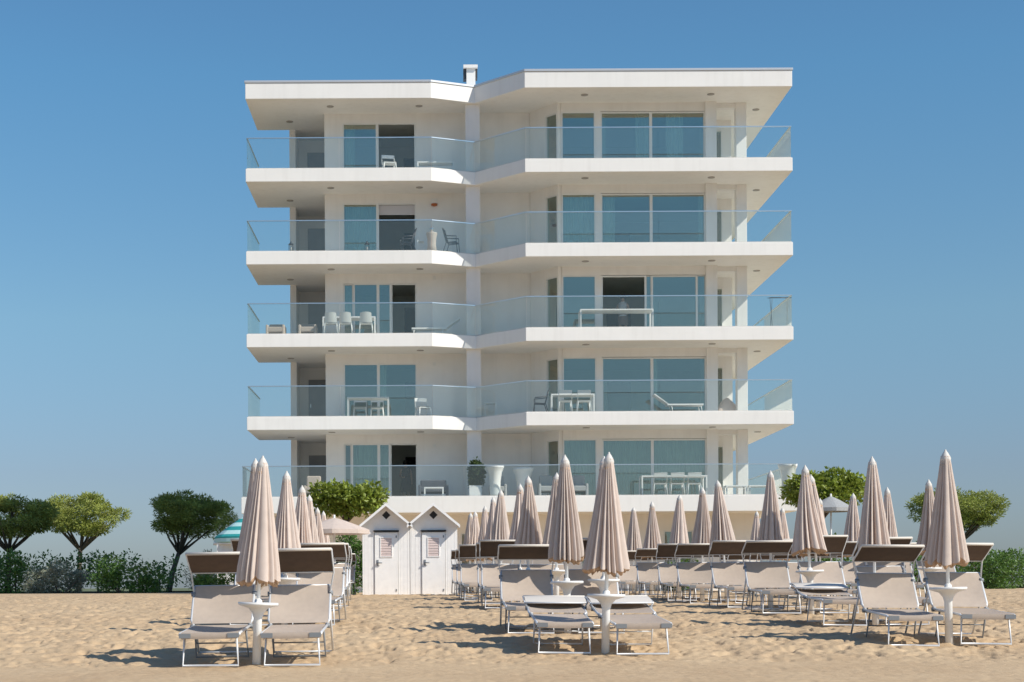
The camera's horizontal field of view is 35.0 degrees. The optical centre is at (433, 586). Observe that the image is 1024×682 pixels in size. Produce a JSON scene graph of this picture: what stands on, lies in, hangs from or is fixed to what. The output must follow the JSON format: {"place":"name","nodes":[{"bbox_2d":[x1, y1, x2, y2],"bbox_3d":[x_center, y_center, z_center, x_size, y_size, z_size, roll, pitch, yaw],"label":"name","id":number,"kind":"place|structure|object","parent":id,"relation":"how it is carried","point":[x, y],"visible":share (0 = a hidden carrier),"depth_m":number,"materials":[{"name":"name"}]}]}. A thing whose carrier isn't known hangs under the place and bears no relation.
{"place":"outdoors","nodes":[
{"label":"outdoors","id":0,"kind":"place"},
{"bbox_2d":[0,587,1023,681],"bbox_3d":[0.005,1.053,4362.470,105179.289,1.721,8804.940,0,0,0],"label":"sand","id":1,"kind":"structure","parent":0,"point":[124,636],"depth_m":21.61,"materials":[{"name":"beige sand"}]},
{"bbox_2d":[0,547,41,593],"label":"shrub","id":2,"kind":"object","parent":1,"relation":"on","point":[16,560],"visible":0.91,"depth_m":69.86,"materials":[{"name":"green plant"}]},
{"bbox_2d":[20,559,90,593],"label":"shrub","id":3,"kind":"object","parent":1,"relation":"on","point":[45,575],"visible":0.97,"depth_m":68.01,"materials":[{"name":"green plant"}]},
{"bbox_2d":[0,548,185,592],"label":"hedge","id":4,"kind":"object","parent":1,"relation":"on","point":[95,555],"visible":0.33,"depth_m":71.98,"materials":[{"name":"green plant"}]},
{"bbox_2d":[86,551,173,592],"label":"shrub","id":5,"kind":"object","parent":1,"relation":"on","point":[144,582],"visible":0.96,"depth_m":65.72,"materials":[{"name":"green plant"}]},
{"bbox_2d":[148,489,234,591],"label":"pine tree","id":6,"kind":"object","parent":1,"relation":"on","point":[193,515],"visible":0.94,"depth_m":77.28,"materials":[{"name":"green plant"}]},
{"bbox_2d":[191,573,234,589],"bbox_3d":[-7.859,-0.096,58.031,1.457,1.245,1.411,0,0,-36],"label":"shrub","id":7,"kind":"object","parent":1,"relation":"on","point":[201,579],"visible":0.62,"depth_m":57.95,"materials":[{"name":"green plant"}]},
{"bbox_2d":[178,552,256,666],"bbox_3d":[-2.692,0.245,20.284,0.882,1.347,1.810,-1,3,0],"label":"sun lounger","id":8,"kind":"object","parent":1,"relation":"on","point":[214,604],"visible":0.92,"depth_m":20.66,"materials":[{"name":"beige fabric"}]},
{"bbox_2d":[211,509,237,540],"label":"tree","id":9,"kind":"object","parent":1,"relation":"on","point":[228,515],"visible":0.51,"depth_m":69.80,"materials":[{"name":"green plant"}]},
{"bbox_2d":[215,517,242,542],"bbox_3d":[-6.570,-1.121,57.000,2.128,2.950,2.128,0,0,24],"label":"parasol","id":10,"kind":"object","parent":1,"relation":"on","point":[231,531],"visible":0.31,"depth_m":56.31,"materials":[{"name":"teal fabric"}]},
{"bbox_2d":[237,458,267,630],"bbox_3d":[-2.640,-0.474,23.987,0.614,2.855,0.616,0,0,0],"label":"beach umbrella","id":11,"kind":"object","parent":1,"relation":"on","point":[253,469],"visible":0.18,"depth_m":23.92,"materials":[{"name":"beige fabric"}]},
{"bbox_2d":[230,539,283,625],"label":"sun lounger","id":12,"kind":"object","parent":1,"relation":"on","point":[265,589],"visible":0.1,"depth_m":27.02,"materials":[{"name":"beige fabric"}]},
{"bbox_2d":[236,456,280,664],"bbox_3d":[-2.126,-0.192,19.707,0.546,2.808,0.542,2,0,0],"label":"beach umbrella","id":13,"kind":"object","parent":1,"relation":"on","point":[258,563],"visible":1,"depth_m":19.59,"materials":[{"name":"beige fabric"}]},
{"bbox_2d":[275,471,300,624],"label":"beach umbrella","id":14,"kind":"object","parent":1,"relation":"on","point":[287,532],"visible":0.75,"depth_m":25.89,"materials":[{"name":"beige fabric"}]},
{"bbox_2d":[260,548,334,666],"bbox_3d":[-1.712,0.218,20.296,0.882,1.389,1.810,-1,3,0],"label":"sun lounger","id":15,"kind":"object","parent":1,"relation":"on","point":[304,603],"visible":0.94,"depth_m":20.70,"materials":[{"name":"beige fabric"}]},
{"bbox_2d":[290,485,312,576],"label":"beach umbrella","id":16,"kind":"object","parent":1,"relation":"on","point":[303,521],"visible":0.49,"depth_m":31.42,"materials":[{"name":"beige fabric"}]},
{"bbox_2d":[307,495,318,542],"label":"beach umbrella","id":17,"kind":"object","parent":1,"relation":"on","point":[314,532],"visible":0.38,"depth_m":37.42,"materials":[{"name":"beige fabric"}]},
{"bbox_2d":[292,542,346,625],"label":"sun lounger","id":18,"kind":"object","parent":1,"relation":"on","point":[339,551],"visible":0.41,"depth_m":27.07,"materials":[{"name":"beige fabric"}]},
{"bbox_2d":[331,543,349,609],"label":"sun lounger","id":19,"kind":"object","parent":1,"relation":"on","point":[346,568],"visible":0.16,"depth_m":32.68,"materials":[{"name":"fabric"}]},
{"bbox_2d":[322,515,369,596],"bbox_3d":[-2.869,-0.840,47.000,1.938,2.490,1.938,0,0,24],"label":"parasol","id":20,"kind":"object","parent":1,"relation":"on","point":[333,526],"visible":0.76,"depth_m":46.43,"materials":[{"name":"beige fabric"}]},
{"bbox_2d":[306,477,390,561],"bbox_3d":[-3.028,-1.608,55.978,3.114,4.306,2.170,0,0,0],"label":"trimmed tree","id":21,"kind":"object","parent":1,"relation":"on","point":[343,500],"visible":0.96,"depth_m":55.49,"materials":[{"name":"green plant"}]},
{"bbox_2d":[335,535,362,593],"bbox_3d":[-2.756,-0.669,53.534,1.696,2.821,1.076,0,0,0],"label":"hedge","id":22,"kind":"object","parent":1,"relation":"on","point":[353,545],"visible":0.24,"depth_m":53.36,"materials":[{"name":"green plant"}]},
{"bbox_2d":[359,503,412,594],"bbox_3d":[-1.454,-1.136,50.608,1.630,2.858,1.985,0,0,0],"label":"beach cabin","id":23,"kind":"object","parent":1,"relation":"on","point":[386,553],"visible":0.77,"depth_m":50.00,"materials":[{"name":"white paint"}]},
{"bbox_2d":[375,532,397,594],"bbox_3d":[-1.451,-0.712,49.939,0.716,1.930,0.122,0,0,0],"label":"door","id":24,"kind":"structure","parent":23,"relation":"in","point":[386,543],"depth_m":49.97,"materials":[{"name":"white paint"}]},
{"bbox_2d":[407,503,459,594],"bbox_3d":[0.002,-1.144,50.608,1.630,2.858,1.985,0,0,0],"label":"beach cabin","id":25,"kind":"object","parent":1,"relation":"on","point":[433,537],"visible":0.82,"depth_m":50.00,"materials":[{"name":"white paint"}]},
{"bbox_2d":[422,532,444,594],"bbox_3d":[0.004,-0.720,49.939,0.716,1.930,0.122,0,0,0],"label":"door","id":26,"kind":"structure","parent":25,"relation":"in","point":[433,543],"depth_m":49.97,"materials":[{"name":"white paint"}]},
{"bbox_2d":[466,511,483,591],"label":"beach umbrella","id":27,"kind":"object","parent":1,"relation":"on","point":[474,533],"visible":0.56,"depth_m":51.08,"materials":[{"name":"beige fabric"}]},
{"bbox_2d":[459,544,493,600],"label":"sun lounger","id":28,"kind":"object","parent":1,"relation":"on","point":[469,576],"visible":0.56,"depth_m":40.66,"materials":[{"name":"beige fabric"}]},
{"bbox_2d":[484,497,495,596],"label":"beach umbrella","id":29,"kind":"object","parent":1,"relation":"on","point":[488,533],"visible":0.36,"depth_m":42.92,"materials":[{"name":"beige fabric"}]},
{"bbox_2d":[479,540,520,608],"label":"sun lounger","id":30,"kind":"object","parent":1,"relation":"on","point":[490,573],"visible":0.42,"depth_m":33.51,"materials":[{"name":"beige fabric"}]},
{"bbox_2d":[491,490,509,599],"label":"beach umbrella","id":31,"kind":"object","parent":1,"relation":"on","point":[500,529],"visible":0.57,"depth_m":39.40,"materials":[{"name":"beige fabric"}]},
{"bbox_2d":[509,484,524,601],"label":"beach umbrella","id":32,"kind":"object","parent":1,"relation":"on","point":[516,514],"visible":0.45,"depth_m":36.14,"materials":[{"name":"beige fabric"}]},
{"bbox_2d":[241,64,796,591],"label":"apartment building","id":33,"kind":"structure","parent":1,"relation":"on","point":[555,200],"depth_m":62.27,"materials":[{"name":"paint"}]},
{"bbox_2d":[307,153,324,167],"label":"door","id":34,"kind":"structure","parent":33,"relation":"in","point":[314,160],"depth_m":66.94,"materials":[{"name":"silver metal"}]},
{"bbox_2d":[308,304,324,332],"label":"door","id":35,"kind":"structure","parent":33,"relation":"in","point":[316,312],"depth_m":66.94,"materials":[{"name":"silver metal"}]},
{"bbox_2d":[308,228,324,250],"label":"door","id":36,"kind":"structure","parent":33,"relation":"in","point":[316,236],"depth_m":66.94,"materials":[{"name":"silver metal"}]},
{"bbox_2d":[309,455,325,484],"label":"door","id":37,"kind":"structure","parent":33,"relation":"in","point":[317,460],"depth_m":66.94,"materials":[{"name":"grey glass"}]},
{"bbox_2d":[309,380,325,415],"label":"door","id":38,"kind":"structure","parent":33,"relation":"in","point":[317,395],"depth_m":66.94,"materials":[{"name":"grey glass"}]},
{"bbox_2d":[343,284,353,332],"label":"window","id":39,"kind":"structure","parent":33,"relation":"in","point":[347,288],"depth_m":63.63,"materials":[{"name":"blue glass"}]},
{"bbox_2d":[342,123,376,167],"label":"window","id":40,"kind":"structure","parent":33,"relation":"in","point":[349,131],"depth_m":63.56,"materials":[{"name":"blue glass"}]},
{"bbox_2d":[343,203,377,249],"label":"window","id":41,"kind":"structure","parent":33,"relation":"in","point":[355,233],"depth_m":63.58,"materials":[{"name":"blue glass"}]},
{"bbox_2d":[352,444,378,486],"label":"window","id":42,"kind":"structure","parent":33,"relation":"in","point":[362,454],"depth_m":63.58,"materials":[{"name":"blue glass"}]},
{"bbox_2d":[379,444,389,494],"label":"window","id":43,"kind":"structure","parent":33,"relation":"in","point":[384,449],"depth_m":63.56,"materials":[{"name":"blue glass"}]},
{"bbox_2d":[377,203,415,249],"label":"window","id":44,"kind":"structure","parent":33,"relation":"in","point":[383,208],"depth_m":63.33,"materials":[{"name":"grey"}]},
{"bbox_2d":[377,123,415,167],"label":"window","id":45,"kind":"structure","parent":33,"relation":"in","point":[378,124],"depth_m":63.22,"materials":[{"name":"metal"}]},
{"bbox_2d":[378,363,416,415],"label":"window","id":46,"kind":"structure","parent":33,"relation":"in","point":[381,366],"depth_m":63.53,"materials":[{"name":"blue glass"}]},
{"bbox_2d":[418,480,448,495],"bbox_3d":[-0.002,-3.709,61.560,1.136,0.720,0.840,0,0,0],"label":"sofa","id":47,"kind":"object","parent":33,"relation":"on","point":[431,483],"visible":0.89,"depth_m":61.80,"materials":[{"name":"white"}]},
{"bbox_2d":[467,456,486,495],"bbox_3d":[1.616,-4.126,60.582,0.791,1.536,0.692,0,0,0],"label":"potted shrub","id":48,"kind":"object","parent":33,"relation":"on","point":[476,475],"visible":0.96,"depth_m":60.40,"materials":[{"name":"green plant"}]},
{"bbox_2d":[486,466,503,495],"bbox_3d":[2.286,-3.936,60.300,0.680,1.150,0.680,0,0,0],"label":"planter","id":49,"kind":"object","parent":33,"relation":"on","point":[494,473],"visible":0.84,"depth_m":60.11,"materials":[{"name":"white plastic"}]},
{"bbox_2d":[513,467,533,492],"bbox_3d":[3.405,-3.942,61.600,0.800,1.150,0.800,0,0,0],"label":"planter","id":50,"kind":"object","parent":33,"relation":"on","point":[522,474],"visible":0.74,"depth_m":61.34,"materials":[{"name":"white plastic"}]},
{"bbox_2d":[537,476,552,494],"bbox_3d":[4.266,-3.796,61.260,0.648,0.850,0.840,0,0,0],"label":"wicker armchair","id":51,"kind":"object","parent":33,"relation":"on","point":[544,485],"visible":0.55,"depth_m":61.50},
{"bbox_2d":[561,193,595,242],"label":"window","id":52,"kind":"structure","parent":33,"relation":"in","point":[577,227],"depth_m":62.26,"materials":[{"name":"blue glass"}]},
{"bbox_2d":[562,357,596,410],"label":"window","id":53,"kind":"structure","parent":33,"relation":"in","point":[563,358],"depth_m":61.91,"materials":[{"name":"white metal"}]},
{"bbox_2d":[563,439,596,494],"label":"window","id":54,"kind":"structure","parent":33,"relation":"in","point":[578,451],"depth_m":62.24,"materials":[{"name":"blue glass"}]},
{"bbox_2d":[572,475,587,494],"bbox_3d":[5.489,-3.803,61.260,0.648,0.850,0.840,0,0,0],"label":"wicker armchair","id":55,"kind":"object","parent":33,"relation":"on","point":[580,485],"visible":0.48,"depth_m":61.50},
{"bbox_2d":[578,309,653,326],"bbox_3d":[6.833,-9.995,60.800,2.734,0.720,0.800,0,0,0],"label":"dining table","id":56,"kind":"object","parent":33,"relation":"on","point":[614,311],"visible":0.91,"depth_m":60.69,"materials":[{"name":"white plastic"}]},
{"bbox_2d":[600,112,650,157],"bbox_3d":[7.337,-17.009,62.119,1.919,2.250,0.417,0,0,0],"label":"window","id":57,"kind":"structure","parent":33,"relation":"in","point":[643,144],"depth_m":62.23,"materials":[{"name":"blue glass"}]},
{"bbox_2d":[601,194,650,241],"bbox_3d":[7.354,-13.884,62.112,1.919,2.250,0.405,0,0,0],"label":"window","id":58,"kind":"structure","parent":33,"relation":"in","point":[607,203],"depth_m":62.24,"materials":[{"name":"blue glass"}]},
{"bbox_2d":[602,357,651,410],"bbox_3d":[7.386,-7.634,61.955,1.919,2.250,0.090,0,0,0],"label":"window","id":59,"kind":"structure","parent":33,"relation":"in","point":[650,358],"depth_m":61.91,"materials":[{"name":"white metal"}]},
{"bbox_2d":[602,439,652,494],"bbox_3d":[7.403,-4.509,62.119,1.919,2.250,0.419,0,0,0],"label":"window","id":60,"kind":"structure","parent":33,"relation":"in","point":[623,451],"depth_m":62.26,"materials":[{"name":"blue glass"}]},
{"bbox_2d":[651,193,704,241],"bbox_3d":[9.348,-13.894,62.108,2.069,2.250,0.395,0,0,0],"label":"window","id":61,"kind":"structure","parent":33,"relation":"in","point":[701,199],"depth_m":62.00,"materials":[{"name":"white glass"}]},
{"bbox_2d":[651,111,704,157],"bbox_3d":[9.331,-17.019,62.120,2.069,2.250,0.420,0,0,0],"label":"window","id":62,"kind":"structure","parent":33,"relation":"in","point":[674,136],"depth_m":62.23,"materials":[{"name":"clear glass"}]},
{"bbox_2d":[652,357,705,410],"bbox_3d":[9.380,-7.644,62.103,2.069,2.250,0.387,0,0,0],"label":"window","id":63,"kind":"structure","parent":33,"relation":"in","point":[654,359],"depth_m":61.93,"materials":[{"name":"clear glass"}]},
{"bbox_2d":[652,439,706,494],"bbox_3d":[9.397,-4.519,62.120,2.069,2.250,0.420,0,0,0],"label":"window","id":64,"kind":"structure","parent":33,"relation":"in","point":[664,451],"depth_m":62.26,"materials":[{"name":"blue glass"}]},
{"bbox_2d":[497,544,554,633],"bbox_3d":[1.424,0.012,24.410,0.882,1.299,1.810,0,2,0],"label":"sun lounger","id":65,"kind":"object","parent":1,"relation":"on","point":[516,585],"visible":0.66,"depth_m":24.85,"materials":[{"name":"beige fabric"}]},
{"bbox_2d":[515,476,542,568],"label":"beach umbrella","id":66,"kind":"object","parent":1,"relation":"on","point":[529,530],"visible":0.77,"depth_m":32.26,"materials":[{"name":"beige fabric"}]},
{"bbox_2d":[542,473,564,594],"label":"beach umbrella","id":67,"kind":"object","parent":1,"relation":"on","point":[557,573],"visible":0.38,"depth_m":31.73,"materials":[{"name":"beige fabric"}]},
{"bbox_2d":[522,595,593,653],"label":"sun lounger","id":68,"kind":"object","parent":1,"relation":"on","point":[556,603],"visible":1,"depth_m":21.89,"materials":[{"name":"beige fabric"}]},
{"bbox_2d":[548,455,583,633],"bbox_3d":[1.952,-0.502,23.796,0.534,2.880,0.547,-1,0,0],"label":"beach umbrella","id":69,"kind":"object","parent":1,"relation":"on","point":[566,543],"visible":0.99,"depth_m":23.69,"materials":[{"name":"beige fabric"}]},
{"bbox_2d":[563,538,624,633],"bbox_3d":[2.440,-0.041,24.428,0.882,1.392,1.810,0,2,0],"label":"sun lounger","id":70,"kind":"object","parent":1,"relation":"on","point":[586,587],"visible":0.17,"depth_m":24.90,"materials":[{"name":"beige fabric"}]},
{"bbox_2d":[585,456,619,630],"bbox_3d":[2.597,-0.539,24.594,0.597,2.885,0.612,0,1,0],"label":"beach umbrella","id":71,"kind":"object","parent":1,"relation":"on","point":[600,583],"visible":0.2,"depth_m":24.52,"materials":[{"name":"beige fabric"}]},
{"bbox_2d":[582,452,629,653],"bbox_3d":[2.224,-0.311,20.894,0.624,2.853,0.625,1,0,0],"label":"beach umbrella","id":72,"kind":"object","parent":1,"relation":"on","point":[606,553],"visible":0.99,"depth_m":20.76,"materials":[{"name":"beige fabric"}]},
{"bbox_2d":[585,595,672,654],"bbox_3d":[2.609,0.498,21.570,0.884,0.609,2.036,-1,4,-3],"label":"sun lounger","id":73,"kind":"object","parent":1,"relation":"on","point":[634,604],"visible":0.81,"depth_m":21.68,"materials":[{"name":"beige fabric"}]},
{"bbox_2d":[618,550,645,593],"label":"sun lounger","id":74,"kind":"object","parent":1,"relation":"on","point":[628,576],"visible":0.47,"depth_m":46.41,"materials":[{"name":"beige fabric"}]},
{"bbox_2d":[626,507,641,592],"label":"beach umbrella","id":75,"kind":"object","parent":1,"relation":"on","point":[633,542],"visible":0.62,"depth_m":48.89,"materials":[{"name":"beige fabric"}]},
{"bbox_2d":[642,502,662,593],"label":"beach umbrella","id":76,"kind":"object","parent":1,"relation":"on","point":[652,538],"visible":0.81,"depth_m":45.30,"materials":[{"name":"beige fabric"}]},
{"bbox_2d":[635,548,672,596],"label":"sun lounger","id":77,"kind":"object","parent":1,"relation":"on","point":[647,571],"visible":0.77,"depth_m":42.96,"materials":[{"name":"beige fabric"}]},
{"bbox_2d":[656,543,697,600],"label":"sun lounger","id":78,"kind":"object","parent":1,"relation":"on","point":[667,572],"visible":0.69,"depth_m":39.54,"materials":[{"name":"beige fabric"}]},
{"bbox_2d":[669,495,688,597],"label":"beach umbrella","id":79,"kind":"object","parent":1,"relation":"on","point":[679,533],"visible":0.64,"depth_m":41.68,"materials":[{"name":"beige fabric"}]},
{"bbox_2d":[674,543,722,603],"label":"sun lounger","id":80,"kind":"object","parent":1,"relation":"on","point":[694,572],"visible":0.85,"depth_m":36.26,"materials":[{"name":"beige fabric"}]},
{"bbox_2d":[691,487,710,600],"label":"beach umbrella","id":81,"kind":"object","parent":1,"relation":"on","point":[702,530],"visible":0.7,"depth_m":38.38,"materials":[{"name":"beige fabric"}]},
{"bbox_2d":[709,480,735,602],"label":"beach umbrella","id":82,"kind":"object","parent":1,"relation":"on","point":[721,527],"visible":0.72,"depth_m":35.07,"materials":[{"name":"beige fabric"}]},
{"bbox_2d":[708,540,763,607],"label":"sun lounger","id":83,"kind":"object","parent":1,"relation":"on","point":[728,573],"visible":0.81,"depth_m":33.07,"materials":[{"name":"beige fabric"}]},
{"bbox_2d":[757,470,782,607],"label":"beach umbrella","id":84,"kind":"object","parent":1,"relation":"on","point":[770,527],"visible":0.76,"depth_m":31.89,"materials":[{"name":"beige fabric"}]},
{"bbox_2d":[741,540,802,613],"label":"sun lounger","id":85,"kind":"object","parent":1,"relation":"on","point":[774,574],"visible":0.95,"depth_m":29.72,"materials":[{"name":"beige fabric"}]},
{"bbox_2d":[759,539,807,607],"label":"sun lounger","id":86,"kind":"object","parent":1,"relation":"on","point":[794,575],"visible":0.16,"depth_m":33.15,"materials":[{"name":"beige fabric"}]},
{"bbox_2d":[791,465,826,614],"bbox_3d":[6.611,-0.710,28.620,0.620,2.883,0.618,-2,0,0],"label":"beach umbrella","id":87,"kind":"object","parent":1,"relation":"on","point":[808,535],"visible":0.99,"depth_m":28.48,"materials":[{"name":"beige fabric"}]},
{"bbox_2d":[799,474,828,606],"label":"beach umbrella","id":88,"kind":"object","parent":1,"relation":"on","point":[819,510],"visible":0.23,"depth_m":31.32,"materials":[{"name":"beige fabric"}]},
{"bbox_2d":[778,466,865,559],"bbox_3d":[13.564,-1.868,56.008,3.352,4.648,2.099,0,0,0],"label":"trimmed tree","id":89,"kind":"object","parent":1,"relation":"on","point":[843,485],"visible":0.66,"depth_m":55.57,"materials":[{"name":"green plant"}]},
{"bbox_2d":[795,535,858,613],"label":"sun lounger","id":90,"kind":"object","parent":1,"relation":"on","point":[832,572],"visible":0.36,"depth_m":29.80,"materials":[{"name":"beige fabric"}]},
{"bbox_2d":[790,583,866,625],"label":"sun lounger","id":91,"kind":"object","parent":1,"relation":"on","point":[828,589],"visible":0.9,"depth_m":26.16,"materials":[{"name":"white metal"}]},
{"bbox_2d":[822,494,848,560],"bbox_3d":[13.243,-1.415,54.000,1.425,3.369,1.425,0,0,-21],"label":"parasol","id":92,"kind":"object","parent":1,"relation":"on","point":[831,504],"visible":0.67,"depth_m":53.55,"materials":[{"name":"white fabric"}]},
{"bbox_2d":[830,541,865,595],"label":"sun lounger","id":93,"kind":"object","parent":1,"relation":"on","point":[848,570],"visible":0.23,"depth_m":38.09,"materials":[{"name":"beige fabric"}]},
{"bbox_2d":[843,493,859,596],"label":"beach umbrella","id":94,"kind":"object","parent":1,"relation":"on","point":[852,528],"visible":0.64,"depth_m":40.20,"materials":[{"name":"beige fabric"}]},
{"bbox_2d":[858,456,890,624],"bbox_3d":[6.847,-0.585,25.213,0.504,2.888,0.525,-1,0,0],"label":"beach umbrella","id":95,"kind":"object","parent":1,"relation":"on","point":[873,527],"visible":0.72,"depth_m":25.09,"materials":[{"name":"beige fabric"}]},
{"bbox_2d":[883,487,897,536],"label":"beach umbrella","id":96,"kind":"object","parent":1,"relation":"on","point":[890,517],"visible":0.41,"depth_m":36.91,"materials":[{"name":"beige fabric"}]},
{"bbox_2d":[851,537,929,624],"bbox_3d":[7.315,-0.102,25.894,0.882,1.385,1.798,-1,2,-1],"label":"sun lounger","id":97,"kind":"object","parent":1,"relation":"on","point":[891,569],"visible":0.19,"depth_m":26.49,"materials":[{"name":"beige fabric"}]},
{"bbox_2d":[850,544,943,646],"bbox_3d":[6.328,0.087,22.142,0.882,1.315,1.810,0,3,0],"label":"sun lounger","id":98,"kind":"object","parent":1,"relation":"on","point":[886,590],"visible":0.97,"depth_m":22.53,"materials":[{"name":"beige fabric"}]},
{"bbox_2d":[916,479,941,603],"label":"beach umbrella","id":99,"kind":"object","parent":1,"relation":"on","point":[925,522],"visible":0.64,"depth_m":33.40,"materials":[{"name":"beige fabric"}]},
{"bbox_2d":[924,449,968,643],"bbox_3d":[6.847,-0.402,21.594,0.587,2.857,0.595,-1,0,0],"label":"beach umbrella","id":100,"kind":"object","parent":1,"relation":"on","point":[946,549],"visible":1,"depth_m":21.47,"materials":[{"name":"beige fabric"}]},
{"bbox_2d":[918,543,1015,644],"bbox_3d":[7.330,0.064,22.279,0.882,1.331,1.810,0,3,0],"label":"sun lounger","id":101,"kind":"object","parent":1,"relation":"on","point":[973,594],"visible":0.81,"depth_m":22.65,"materials":[{"name":"beige fabric"}]},
{"bbox_2d":[956,547,1023,588],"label":"shrub","id":102,"kind":"object","parent":1,"relation":"on","point":[990,564],"visible":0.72,"depth_m":63.65,"materials":[{"name":"green plant"}]},
{"bbox_2d":[0,0,1023,588],"label":"sky","id":103,"kind":"structure","parent":0,"point":[127,366],"materials":[{"name":"blue"}]},
{"bbox_2d":[14,584,1022,591],"bbox_3d":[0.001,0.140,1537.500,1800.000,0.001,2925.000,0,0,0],"label":"grass field","id":104,"kind":"structure","parent":0,"point":[173,589],"depth_m":119.28,"materials":[{"name":"plant"}]},
{"bbox_2d":[0,492,59,586],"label":"pine tree","id":105,"kind":"object","parent":104,"relation":"on","point":[30,519],"visible":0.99,"depth_m":79.47,"materials":[{"name":"green plant"}]},
{"bbox_2d":[45,491,131,589],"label":"pine tree","id":106,"kind":"object","parent":104,"relation":"on","point":[69,518],"visible":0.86,"depth_m":87.42,"materials":[{"name":"green plant"}]},
{"bbox_2d":[904,486,1010,570],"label":"tree","id":107,"kind":"object","parent":104,"relation":"on","point":[972,504],"visible":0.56,"depth_m":89.23,"materials":[{"name":"green plant"}]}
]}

